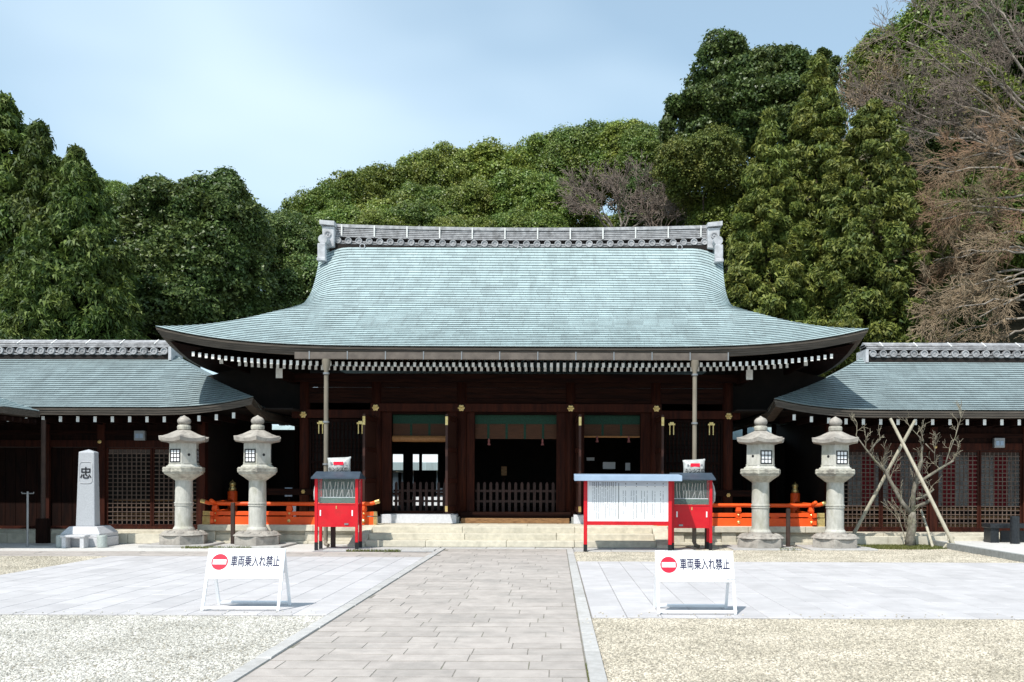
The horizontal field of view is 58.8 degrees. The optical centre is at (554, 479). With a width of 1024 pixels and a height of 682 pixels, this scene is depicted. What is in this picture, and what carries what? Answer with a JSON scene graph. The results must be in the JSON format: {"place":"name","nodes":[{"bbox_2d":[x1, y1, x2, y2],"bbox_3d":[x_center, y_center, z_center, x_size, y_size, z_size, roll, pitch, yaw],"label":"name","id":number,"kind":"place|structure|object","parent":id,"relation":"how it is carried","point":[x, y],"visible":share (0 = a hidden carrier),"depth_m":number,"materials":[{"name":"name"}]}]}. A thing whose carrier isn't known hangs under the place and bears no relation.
{"place":"outdoors","nodes":[
{"label":"outdoors","id":0,"kind":"place"},
{"bbox_2d":[0,614,323,681],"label":"gravel","id":1,"kind":"structure","parent":0,"point":[109,648],"depth_m":8.73,"materials":[{"name":"gravel"}]},
{"bbox_2d":[0,556,423,615],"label":"pavement","id":2,"kind":"structure","parent":0,"point":[168,585],"depth_m":13.32,"materials":[{"name":"stone"}]},
{"bbox_2d":[201,548,290,610],"bbox_3d":[-3.793,1.214,11.200,0.946,0.741,0.566,0,0,-1],"label":"frame sign","id":3,"kind":"object","parent":2,"relation":"on","point":[232,563],"visible":1,"depth_m":11.11,"materials":[{"name":"white metal"}]},
{"bbox_2d":[0,551,431,556],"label":"old paving","id":4,"kind":"structure","parent":0,"point":[204,553],"depth_m":19.41,"materials":[{"name":"stone"}]},
{"bbox_2d":[0,543,440,551],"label":"forecourt ground","id":5,"kind":"structure","parent":0,"point":[119,547],"depth_m":21.00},
{"bbox_2d":[0,397,50,543],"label":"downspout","id":6,"kind":"object","parent":5,"relation":"on","point":[15,412],"visible":1,"depth_m":21.82,"materials":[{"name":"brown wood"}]},
{"bbox_2d":[60,449,118,547],"bbox_3d":[-11.135,0.429,21.580,0.980,2.305,1.260,0,0,0],"label":"stone monument","id":7,"kind":"object","parent":5,"relation":"on","point":[86,530],"visible":1,"depth_m":21.54,"materials":[{"name":"grey stone"}]},
{"bbox_2d":[0,339,309,543],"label":"shrine wing","id":8,"kind":"structure","parent":5,"relation":"on","point":[119,406],"depth_m":24.05,"materials":[{"name":"wood"}]},
{"bbox_2d":[106,448,152,525],"bbox_3d":[-11.287,0.188,24.065,1.207,2.075,0.050,0,0,0],"label":"lattice door","id":9,"kind":"structure","parent":8,"relation":"in","point":[107,449],"depth_m":24.04,"materials":[{"name":"brown wood"}]},
{"bbox_2d":[152,448,196,525],"bbox_3d":[-10.060,0.192,24.065,1.207,2.075,0.050,0,0,0],"label":"lattice door","id":10,"kind":"structure","parent":8,"relation":"in","point":[153,484],"depth_m":24.04,"materials":[{"name":"brown wood"}]},
{"bbox_2d":[138,542,224,546],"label":"footing slab","id":11,"kind":"structure","parent":5,"relation":"on","point":[157,544],"depth_m":21.33,"materials":[{"name":"stone"}]},
{"bbox_2d":[158,415,208,544],"bbox_3d":[-8.994,-0.006,22.000,1.221,3.110,1.120,0,0,17],"label":"stone lantern","id":12,"kind":"object","parent":11,"relation":"on","point":[183,469],"visible":1,"depth_m":21.77,"materials":[{"name":"stone"}]},
{"bbox_2d":[214,542,297,547],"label":"footing slab","id":13,"kind":"structure","parent":5,"relation":"on","point":[283,544],"depth_m":21.36,"materials":[{"name":"stone"}]},
{"bbox_2d":[233,415,281,545],"bbox_3d":[-7.159,0.000,21.850,1.221,3.110,1.120,0,0,15],"label":"stone lantern","id":14,"kind":"object","parent":13,"relation":"on","point":[257,469],"visible":1,"depth_m":21.60,"materials":[{"name":"stone"}]},
{"bbox_2d":[215,548,607,681],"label":"path","id":15,"kind":"structure","parent":0,"point":[478,615],"depth_m":9.57,"materials":[{"name":"stone"}]},
{"bbox_2d":[0,0,911,425],"label":"sky","id":16,"kind":"structure","parent":0,"point":[285,94],"materials":[{"name":"blue"}]},
{"bbox_2d":[312,547,695,551],"bbox_3d":[-1.006,1.613,20.725,8.800,0.054,1.150,0,0,0],"label":"landing","id":17,"kind":"object","parent":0,"point":[402,549],"visible":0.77,"depth_m":20.82,"materials":[{"name":"stone"}]},
{"bbox_2d":[311,471,365,549],"bbox_3d":[-4.951,0.708,20.770,1.093,1.789,0.680,0,0,0],"label":"candle cabinet","id":18,"kind":"object","parent":17,"relation":"on","point":[332,511],"visible":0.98,"depth_m":20.56,"materials":[{"name":"metal"}]},
{"bbox_2d":[327,456,350,471],"bbox_3d":[-4.977,-0.338,20.950,0.551,0.401,0.272,0,0,0],"label":"sign","id":19,"kind":"object","parent":18,"relation":"on","point":[339,464],"visible":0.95,"depth_m":20.86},
{"bbox_2d":[574,474,681,551],"bbox_3d":[1.621,0.748,20.290,2.376,1.755,0.620,0,0,0],"label":"notice board","id":20,"kind":"object","parent":17,"relation":"on","point":[627,499],"visible":1,"depth_m":20.28,"materials":[{"name":"red paint"}]},
{"bbox_2d":[669,473,715,549],"bbox_3d":[3.140,0.736,20.970,1.050,1.789,0.680,0,0,0],"label":"candle cabinet","id":21,"kind":"object","parent":17,"relation":"on","point":[691,512],"visible":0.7,"depth_m":20.76,"materials":[{"name":"metal"}]},
{"bbox_2d":[0,545,1022,574],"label":"gravel","id":22,"kind":"structure","parent":0,"point":[10,564],"depth_m":18.86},
{"bbox_2d":[722,545,800,550],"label":"footing slab","id":23,"kind":"structure","parent":22,"relation":"on","point":[733,547],"depth_m":21.00,"materials":[{"name":"stone"}]},
{"bbox_2d":[736,416,784,547],"bbox_3d":[4.893,0.042,21.550,1.221,3.110,1.120,0,0,-12],"label":"stone lantern","id":24,"kind":"object","parent":23,"relation":"on","point":[760,471],"visible":1,"depth_m":21.30,"materials":[{"name":"stone"}]},
{"bbox_2d":[795,545,877,550],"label":"footing slab","id":25,"kind":"structure","parent":22,"relation":"on","point":[811,547],"depth_m":21.07,"materials":[{"name":"stone"}]},
{"bbox_2d":[811,416,859,548],"bbox_3d":[6.683,0.048,21.600,1.221,3.110,1.120,0,0,-12],"label":"stone lantern","id":26,"kind":"object","parent":25,"relation":"on","point":[834,471],"visible":1,"depth_m":21.35,"materials":[{"name":"stone"}]},
{"bbox_2d":[852,420,915,533],"bbox_3d":[8.195,0.031,22.683,1.608,2.996,0.098,0,0,33],"label":"support pole","id":27,"kind":"object","parent":22,"relation":"on","point":[862,517],"visible":0.79,"depth_m":22.68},
{"bbox_2d":[849,400,964,545],"bbox_3d":[8.664,-0.156,22.238,2.881,3.677,0.895,0,0,0],"label":"pruned tree","id":28,"kind":"object","parent":22,"relation":"on","point":[910,510],"visible":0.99,"depth_m":22.19,"materials":[{"name":"brown plant"}]},
{"bbox_2d":[506,545,794,663],"bbox_3d":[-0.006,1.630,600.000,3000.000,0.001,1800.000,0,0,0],"label":"ground","id":29,"kind":"structure","parent":0,"point":[680,546],"depth_m":21.93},
{"bbox_2d":[0,90,57,273],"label":"conifer tree","id":30,"kind":"object","parent":29,"relation":"on","point":[12,131],"visible":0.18,"depth_m":34.90,"materials":[{"name":"green plant"}]},
{"bbox_2d":[0,218,77,339],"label":"conifer tree","id":31,"kind":"object","parent":29,"relation":"on","point":[25,279],"visible":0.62,"depth_m":32.64,"materials":[{"name":"green plant"}]},
{"bbox_2d":[0,118,104,336],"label":"conifer tree","id":32,"kind":"object","parent":29,"relation":"on","point":[37,147],"visible":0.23,"depth_m":34.81,"materials":[{"name":"green plant"}]},
{"bbox_2d":[1,142,152,339],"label":"conifer tree","id":33,"kind":"object","parent":29,"relation":"on","point":[97,268],"visible":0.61,"depth_m":34.14,"materials":[{"name":"green plant"}]},
{"bbox_2d":[107,165,284,367],"bbox_3d":[-16.698,-6.287,41.189,8.352,16.339,8.086,0,0,0],"label":"broadleaf tree","id":34,"kind":"object","parent":29,"relation":"on","point":[201,249],"visible":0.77,"depth_m":39.79,"materials":[{"name":"green plant"}]},
{"bbox_2d":[262,207,319,425],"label":"broadleaf tree","id":35,"kind":"object","parent":29,"relation":"on","point":[296,237],"visible":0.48,"depth_m":45.88,"materials":[{"name":"green plant"}]},
{"bbox_2d":[393,454,442,505],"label":"pavilion","id":36,"kind":"structure","parent":29,"relation":"on","point":[429,461],"depth_m":40.90,"materials":[{"name":"white"}]},
{"bbox_2d":[347,525,667,547],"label":"stone steps","id":37,"kind":"structure","parent":29,"relation":"on","point":[519,536],"depth_m":21.72,"materials":[{"name":"stone"}]},
{"bbox_2d":[156,220,868,548],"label":"shrine hall","id":38,"kind":"structure","parent":29,"relation":"on","point":[653,328],"depth_m":24.12,"materials":[{"name":"teal metal"}]},
{"bbox_2d":[200,480,379,524],"bbox_3d":[-7.238,0.571,23.084,5.304,1.133,2.319,0,0,29],"label":"railing","id":39,"kind":"object","parent":38,"relation":"on","point":[214,517],"visible":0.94,"depth_m":22.75,"materials":[{"name":"paint"}]},
{"bbox_2d":[362,414,376,511],"bbox_3d":[-4.811,-0.417,23.540,0.114,2.520,0.984,0,0,5],"label":"door leaf","id":40,"kind":"structure","parent":38,"relation":"in","point":[369,449],"depth_m":23.45,"materials":[{"name":"brown wood"}]},
{"bbox_2d":[392,415,444,441],"bbox_3d":[-3.619,-1.381,24.390,1.472,0.733,0.162,0,0,0],"label":"bamboo blind","id":41,"kind":"object","parent":38,"relation":"hanging from","point":[428,421],"visible":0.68,"depth_m":24.41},
{"bbox_2d":[393,482,444,510],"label":"picket gate","id":42,"kind":"structure","parent":38,"relation":"in","point":[396,490],"depth_m":24.47,"materials":[{"name":"brown wood"}]},
{"bbox_2d":[445,414,456,512],"bbox_3d":[-2.687,-0.409,23.539,0.090,2.520,0.984,0,0,6],"label":"door leaf","id":43,"kind":"structure","parent":38,"relation":"in","point":[450,421],"depth_m":23.37,"materials":[{"name":"brown wood"}]},
{"bbox_2d":[475,482,555,511],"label":"picket gate","id":44,"kind":"structure","parent":38,"relation":"in","point":[534,501],"depth_m":24.47,"materials":[{"name":"brown wood"}]},
{"bbox_2d":[475,415,555,444],"bbox_3d":[-1.046,-1.333,24.373,2.187,0.812,0.118,0,0,0],"label":"bamboo blind","id":45,"kind":"object","parent":38,"relation":"hanging from","point":[525,421],"visible":1,"depth_m":24.41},
{"bbox_2d":[575,414,581,513],"bbox_3d":[0.617,-0.398,23.539,0.114,2.520,0.984,0,0,-3],"label":"door leaf","id":46,"kind":"structure","parent":38,"relation":"in","point":[578,509],"depth_m":23.11,"materials":[{"name":"brown wood"}]},
{"bbox_2d":[584,415,639,441],"bbox_3d":[1.541,-1.367,24.373,1.501,0.726,0.118,0,0,0],"label":"bamboo blind","id":47,"kind":"object","parent":38,"relation":"hanging from","point":[603,420],"visible":1,"depth_m":24.41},
{"bbox_2d":[655,415,664,473],"bbox_3d":[2.729,-0.391,23.538,0.114,2.520,0.984,0,0,-2],"label":"door leaf","id":48,"kind":"structure","parent":38,"relation":"in","point":[660,450],"depth_m":23.24,"materials":[{"name":"brown wood"}]},
{"bbox_2d":[653,482,825,525],"bbox_3d":[5.155,0.614,23.075,5.046,1.133,2.378,0,0,-30],"label":"railing","id":49,"kind":"object","parent":38,"relation":"on","point":[795,505],"visible":0.72,"depth_m":22.75,"materials":[{"name":"paint"}]},
{"bbox_2d":[181,543,947,681],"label":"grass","id":50,"kind":"structure","parent":29,"relation":"on","point":[903,546],"depth_m":21.27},
{"bbox_2d":[649,122,749,224],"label":"broadleaf tree","id":51,"kind":"object","parent":29,"relation":"on","point":[681,169],"visible":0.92,"depth_m":43.99,"materials":[{"name":"green plant"}]},
{"bbox_2d":[684,182,752,292],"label":"broadleaf tree","id":52,"kind":"object","parent":29,"relation":"on","point":[723,207],"visible":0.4,"depth_m":44.90,"materials":[{"name":"green plant"}]},
{"bbox_2d":[724,107,822,426],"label":"conifer tree","id":53,"kind":"object","parent":29,"relation":"on","point":[770,184],"visible":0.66,"depth_m":41.47,"materials":[{"name":"green plant"}]},
{"bbox_2d":[725,342,1023,544],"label":"shrine wing","id":54,"kind":"structure","parent":29,"relation":"on","point":[873,387],"depth_m":24.05,"materials":[{"name":"wood"}]},
{"bbox_2d":[844,450,880,528],"bbox_3d":[8.019,0.255,24.065,1.249,2.075,0.050,0,0,0],"label":"lattice door","id":55,"kind":"structure","parent":54,"relation":"in","point":[879,451],"depth_m":24.04,"materials":[{"name":"brown wood"}]},
{"bbox_2d":[881,450,928,528],"bbox_3d":[9.288,0.260,24.065,1.249,2.075,0.050,0,0,0],"label":"lattice door","id":56,"kind":"structure","parent":54,"relation":"in","point":[927,451],"depth_m":24.04,"materials":[{"name":"brown wood"}]},
{"bbox_2d":[849,455,1018,505],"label":"lattice windows","id":57,"kind":"structure","parent":54,"relation":"hanging from","point":[944,483],"depth_m":24.60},
{"bbox_2d":[937,450,978,528],"bbox_3d":[10.690,0.265,24.065,1.115,2.075,0.050,0,0,0],"label":"lattice door","id":58,"kind":"structure","parent":54,"relation":"in","point":[977,452],"depth_m":24.04,"materials":[{"name":"brown wood"}]},
{"bbox_2d":[979,451,1021,528],"bbox_3d":[11.826,0.269,24.065,1.115,2.075,0.050,0,0,0],"label":"lattice door","id":59,"kind":"structure","parent":54,"relation":"in","point":[1020,452],"depth_m":24.04,"materials":[{"name":"brown wood"}]},
{"bbox_2d":[396,138,1023,472],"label":"hill","id":60,"kind":"structure","parent":0,"point":[1017,325],"depth_m":50.21,"materials":[{"name":"green plant"}]},
{"bbox_2d":[103,178,132,205],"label":"broadleaf tree","id":61,"kind":"object","parent":60,"relation":"on","point":[112,187],"visible":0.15,"depth_m":46.17,"materials":[{"name":"green plant"}]},
{"bbox_2d":[263,251,318,425],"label":"broadleaf tree","id":62,"kind":"object","parent":60,"relation":"on","point":[296,277],"visible":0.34,"depth_m":44.31,"materials":[{"name":"green plant"}]},
{"bbox_2d":[278,177,358,217],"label":"broadleaf tree","id":63,"kind":"object","parent":60,"relation":"on","point":[311,202],"visible":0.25,"depth_m":56.07,"materials":[{"name":"green plant"}]},
{"bbox_2d":[309,198,362,230],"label":"broadleaf tree","id":64,"kind":"object","parent":60,"relation":"on","point":[344,214],"visible":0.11,"depth_m":52.90,"materials":[{"name":"green plant"}]},
{"bbox_2d":[323,165,395,208],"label":"broadleaf tree","id":65,"kind":"object","parent":60,"relation":"on","point":[348,180],"visible":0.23,"depth_m":58.77,"materials":[{"name":"green plant"}]},
{"bbox_2d":[347,208,405,225],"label":"broadleaf tree","id":66,"kind":"object","parent":60,"relation":"on","point":[376,216],"visible":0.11,"depth_m":48.06,"materials":[{"name":"green plant"}]},
{"bbox_2d":[354,193,416,471],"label":"broadleaf tree","id":67,"kind":"object","parent":60,"relation":"on","point":[383,204],"visible":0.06,"depth_m":55.34,"materials":[{"name":"green plant"}]},
{"bbox_2d":[356,161,417,201],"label":"broadleaf tree","id":68,"kind":"object","parent":60,"relation":"on","point":[380,175],"visible":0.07,"depth_m":61.26,"materials":[{"name":"green plant"}]},
{"bbox_2d":[383,201,442,472],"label":"broadleaf tree","id":69,"kind":"object","parent":60,"relation":"on","point":[418,214],"visible":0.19,"depth_m":48.72,"materials":[{"name":"green plant"}]},
{"bbox_2d":[381,162,450,194],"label":"broadleaf tree","id":70,"kind":"object","parent":60,"relation":"on","point":[415,175],"visible":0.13,"depth_m":61.59,"materials":[{"name":"green plant"}]},
{"bbox_2d":[385,179,476,221],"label":"broadleaf tree","id":71,"kind":"object","parent":60,"relation":"on","point":[430,194],"visible":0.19,"depth_m":56.27,"materials":[{"name":"green plant"}]},
{"bbox_2d":[395,145,472,201],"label":"broadleaf tree","id":72,"kind":"object","parent":60,"relation":"on","point":[449,168],"visible":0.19,"depth_m":63.08,"materials":[{"name":"green plant"}]},
{"bbox_2d":[417,140,494,183],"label":"broadleaf tree","id":73,"kind":"object","parent":60,"relation":"on","point":[456,155],"visible":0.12,"depth_m":65.47,"materials":[{"name":"green plant"}]},
{"bbox_2d":[432,213,498,226],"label":"broadleaf tree","id":74,"kind":"object","parent":60,"relation":"on","point":[460,220],"visible":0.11,"depth_m":48.18,"materials":[{"name":"green plant"}]},
{"bbox_2d":[438,177,512,222],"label":"broadleaf tree","id":75,"kind":"object","parent":60,"relation":"on","point":[470,191],"visible":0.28,"depth_m":55.38,"materials":[{"name":"green plant"}]},
{"bbox_2d":[461,135,536,182],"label":"broadleaf tree","id":76,"kind":"object","parent":60,"relation":"on","point":[482,155],"visible":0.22,"depth_m":66.16,"materials":[{"name":"green plant"}]},
{"bbox_2d":[477,166,534,220],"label":"broadleaf tree","id":77,"kind":"object","parent":60,"relation":"on","point":[509,180],"visible":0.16,"depth_m":55.41,"materials":[{"name":"green plant"}]},
{"bbox_2d":[487,208,569,227],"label":"broadleaf tree","id":78,"kind":"object","parent":60,"relation":"on","point":[519,218],"visible":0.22,"depth_m":47.72,"materials":[{"name":"green plant"}]},
{"bbox_2d":[513,128,567,172],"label":"broadleaf tree","id":79,"kind":"object","parent":60,"relation":"on","point":[532,142],"visible":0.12,"depth_m":66.77,"materials":[{"name":"green plant"}]},
{"bbox_2d":[512,170,601,227],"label":"broadleaf tree","id":80,"kind":"object","parent":60,"relation":"on","point":[540,190],"visible":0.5,"depth_m":53.39,"materials":[{"name":"green plant"}]},
{"bbox_2d":[511,134,606,206],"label":"broadleaf tree","id":81,"kind":"object","parent":60,"relation":"on","point":[540,152],"visible":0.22,"depth_m":65.32,"materials":[{"name":"green plant"}]},
{"bbox_2d":[529,123,615,196],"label":"broadleaf tree","id":82,"kind":"object","parent":60,"relation":"on","point":[574,133],"visible":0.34,"depth_m":65.11,"materials":[{"name":"green plant"}]},
{"bbox_2d":[560,118,625,215],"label":"broadleaf tree","id":83,"kind":"object","parent":60,"relation":"on","point":[593,140],"visible":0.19,"depth_m":64.69,"materials":[{"name":"green plant"}]},
{"bbox_2d":[577,117,647,199],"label":"broadleaf tree","id":84,"kind":"object","parent":60,"relation":"on","point":[607,133],"visible":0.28,"depth_m":63.55,"materials":[{"name":"green plant"}]},
{"bbox_2d":[551,150,676,226],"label":"bare tree","id":85,"kind":"object","parent":60,"relation":"on","point":[580,191],"visible":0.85,"depth_m":50.10,"materials":[{"name":"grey plant"}]},
{"bbox_2d":[598,121,659,189],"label":"broadleaf tree","id":86,"kind":"object","parent":60,"relation":"on","point":[619,144],"visible":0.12,"depth_m":62.73,"materials":[{"name":"green plant"}]},
{"bbox_2d":[616,125,664,185],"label":"broadleaf tree","id":87,"kind":"object","parent":60,"relation":"on","point":[634,143],"visible":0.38,"depth_m":60.38,"materials":[{"name":"green plant"}]},
{"bbox_2d":[609,166,699,226],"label":"broadleaf tree","id":88,"kind":"object","parent":60,"relation":"on","point":[632,186],"visible":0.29,"depth_m":54.71,"materials":[{"name":"green plant"}]},
{"bbox_2d":[621,187,725,229],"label":"bare tree","id":89,"kind":"object","parent":60,"relation":"on","point":[648,217],"visible":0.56,"depth_m":48.92,"materials":[{"name":"brown plant"}]},
{"bbox_2d":[656,26,845,192],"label":"broadleaf tree","id":90,"kind":"object","parent":60,"relation":"on","point":[738,84],"visible":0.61,"depth_m":48.12,"materials":[{"name":"green plant"}]},
{"bbox_2d":[746,52,901,375],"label":"conifer tree","id":91,"kind":"object","parent":60,"relation":"on","point":[819,116],"visible":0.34,"depth_m":42.93,"materials":[{"name":"green plant"}]},
{"bbox_2d":[836,50,904,130],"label":"bare tree","id":92,"kind":"object","parent":60,"relation":"on","point":[878,77],"visible":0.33,"depth_m":54.28,"materials":[{"name":"grey plant"}]},
{"bbox_2d":[805,97,958,377],"bbox_3d":[14.503,-8.036,41.524,7.512,18.823,7.339,0,0,0],"label":"conifer tree","id":93,"kind":"object","parent":60,"relation":"on","point":[884,170],"visible":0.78,"depth_m":39.78,"materials":[{"name":"green plant"}]},
{"bbox_2d":[837,23,926,236],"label":"broadleaf tree","id":94,"kind":"object","parent":60,"relation":"on","point":[855,55],"visible":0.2,"depth_m":60.42,"materials":[{"name":"green plant"}]},
{"bbox_2d":[837,0,1023,182],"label":"bare tree","id":95,"kind":"object","parent":60,"relation":"on","point":[1008,90],"visible":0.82,"depth_m":45.80,"materials":[{"name":"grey plant"}]},
{"bbox_2d":[887,124,987,197],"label":"broadleaf tree","id":96,"kind":"object","parent":60,"relation":"on","point":[936,146],"visible":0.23,"depth_m":48.10,"materials":[{"name":"green plant"}]},
{"bbox_2d":[873,0,1006,116],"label":"broadleaf tree","id":97,"kind":"object","parent":60,"relation":"on","point":[906,19],"visible":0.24,"depth_m":57.61,"materials":[{"name":"green plant"}]},
{"bbox_2d":[893,273,1000,342],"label":"broadleaf tree","id":98,"kind":"object","parent":60,"relation":"on","point":[961,320],"visible":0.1,"depth_m":42.49,"materials":[{"name":"green plant"}]},
{"bbox_2d":[880,78,1023,330],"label":"bare tree","id":99,"kind":"object","parent":60,"relation":"on","point":[949,230],"visible":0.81,"depth_m":39.60,"materials":[{"name":"brown plant"}]},
{"bbox_2d":[888,39,1023,150],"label":"broadleaf tree","id":100,"kind":"object","parent":60,"relation":"on","point":[919,91],"visible":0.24,"depth_m":50.95,"materials":[{"name":"green plant"}]},
{"bbox_2d":[905,224,1023,342],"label":"bare tree","id":101,"kind":"object","parent":60,"relation":"on","point":[989,337],"visible":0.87,"depth_m":37.34,"materials":[{"name":"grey plant"}]},
{"bbox_2d":[919,162,1023,331],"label":"broadleaf tree","id":102,"kind":"object","parent":60,"relation":"on","point":[1017,260],"visible":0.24,"depth_m":45.55,"materials":[{"name":"green plant"}]},
{"bbox_2d":[945,0,1023,81],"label":"broadleaf tree","id":103,"kind":"object","parent":60,"relation":"on","point":[1019,7],"visible":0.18,"depth_m":54.82,"materials":[{"name":"green plant"}]},
{"bbox_2d":[577,561,1023,619],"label":"pavement","id":104,"kind":"structure","parent":0,"point":[847,590],"depth_m":13.07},
{"bbox_2d":[653,551,736,614],"bbox_3d":[1.689,1.234,11.020,0.946,0.741,0.566,0,0,0],"label":"frame sign","id":105,"kind":"object","parent":104,"relation":"on","point":[694,564],"visible":1,"depth_m":10.93,"materials":[{"name":"white metal"}]},
{"bbox_2d":[592,618,1023,681],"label":"gravel","id":106,"kind":"structure","parent":0,"point":[777,650],"depth_m":8.60,"materials":[{"name":"gravel"}]},
{"bbox_2d":[932,540,1023,562],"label":"raised forecourt","id":107,"kind":"structure","parent":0,"point":[1008,551],"depth_m":20.32,"materials":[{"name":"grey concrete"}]},
{"bbox_2d":[889,418,954,542],"bbox_3d":[8.882,0.075,21.879,1.588,3.190,0.097,0,0,34],"label":"support pole","id":108,"kind":"object","parent":107,"relation":"on","point":[946,530],"visible":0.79,"depth_m":21.84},
{"bbox_2d":[982,523,1023,542],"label":"bench","id":109,"kind":"object","parent":107,"relation":"on","point":[991,532],"visible":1,"depth_m":21.96,"materials":[{"name":"black stone"}]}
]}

